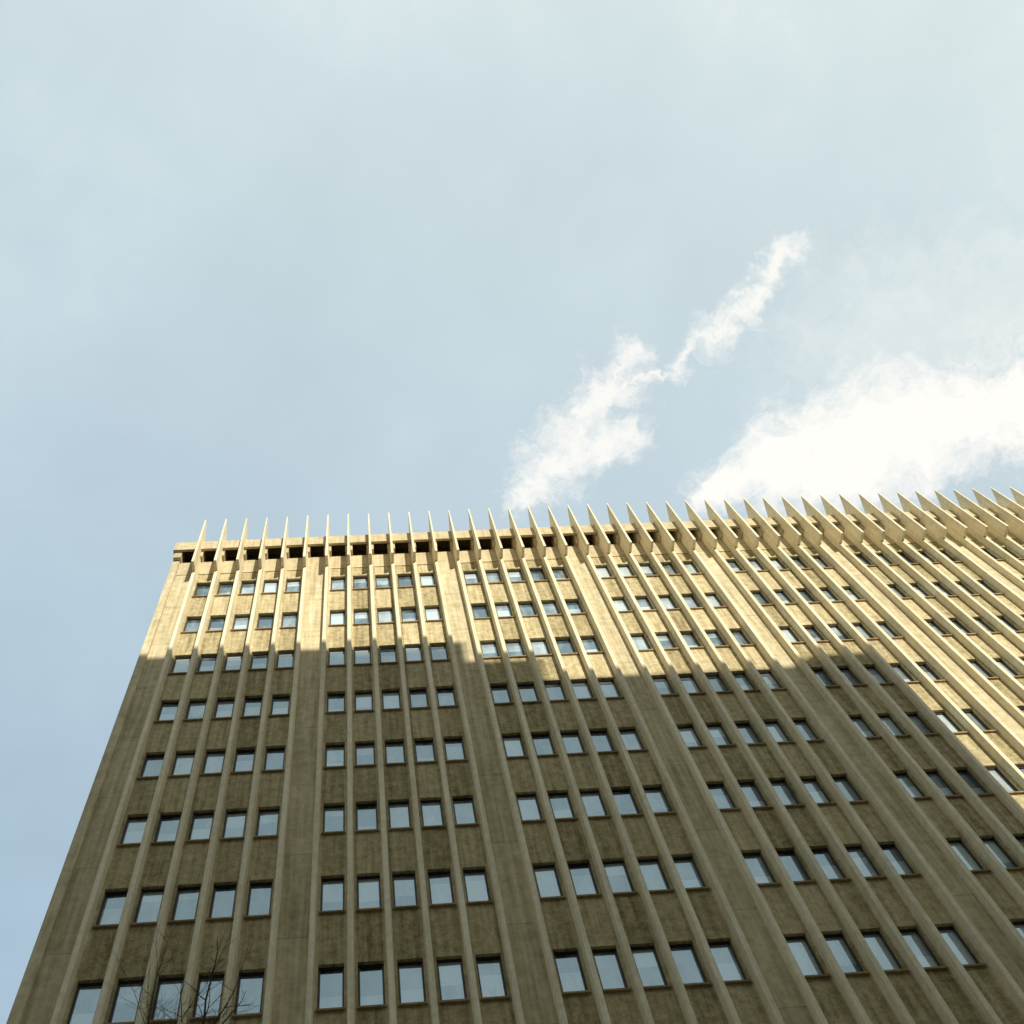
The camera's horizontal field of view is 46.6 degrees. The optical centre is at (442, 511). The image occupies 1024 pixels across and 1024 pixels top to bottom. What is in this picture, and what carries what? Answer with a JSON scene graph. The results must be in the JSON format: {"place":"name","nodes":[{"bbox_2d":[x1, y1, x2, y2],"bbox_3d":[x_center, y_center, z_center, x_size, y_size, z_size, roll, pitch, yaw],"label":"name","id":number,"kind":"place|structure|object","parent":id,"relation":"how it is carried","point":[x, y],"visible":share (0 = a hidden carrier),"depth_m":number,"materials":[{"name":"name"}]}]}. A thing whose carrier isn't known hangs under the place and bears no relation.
{"place":"outdoors","nodes":[
{"label":"outdoors","id":0,"kind":"place"},
{"bbox_2d":[106,913,260,1023],"bbox_3d":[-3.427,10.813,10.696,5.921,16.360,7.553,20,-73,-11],"label":"bare tree","id":1,"kind":"object","parent":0,"point":[203,1016],"visible":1,"depth_m":16.59,"materials":[{"name":"brown plant"}]},
{"bbox_2d":[0,0,1023,1023],"label":"sky","id":2,"kind":"structure","parent":0,"point":[274,260],"materials":[{"name":"blue"}]},
{"label":"ground","id":3,"kind":"structure","parent":0,"visible":0},
{"bbox_2d":[6,487,1023,1023],"bbox_3d":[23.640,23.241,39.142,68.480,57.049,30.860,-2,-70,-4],"label":"office tower","id":4,"kind":"structure","parent":3,"relation":"on","point":[754,767],"depth_m":37.59,"materials":[{"name":"concrete"}]},
{"bbox_2d":[67,549,1023,1023],"bbox_3d":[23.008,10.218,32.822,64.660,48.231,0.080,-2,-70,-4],"label":"window frames","id":5,"kind":"structure","parent":4,"relation":"in","point":[343,694],"depth_m":37.07,"materials":[{"name":"grey metal"}]},
{"bbox_2d":[69,551,1023,1023],"bbox_3d":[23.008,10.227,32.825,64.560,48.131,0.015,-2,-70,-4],"label":"window panes","id":6,"kind":"structure","parent":4,"relation":"in","point":[411,984],"depth_m":36.09,"materials":[{"name":"blue glass"}]}
]}

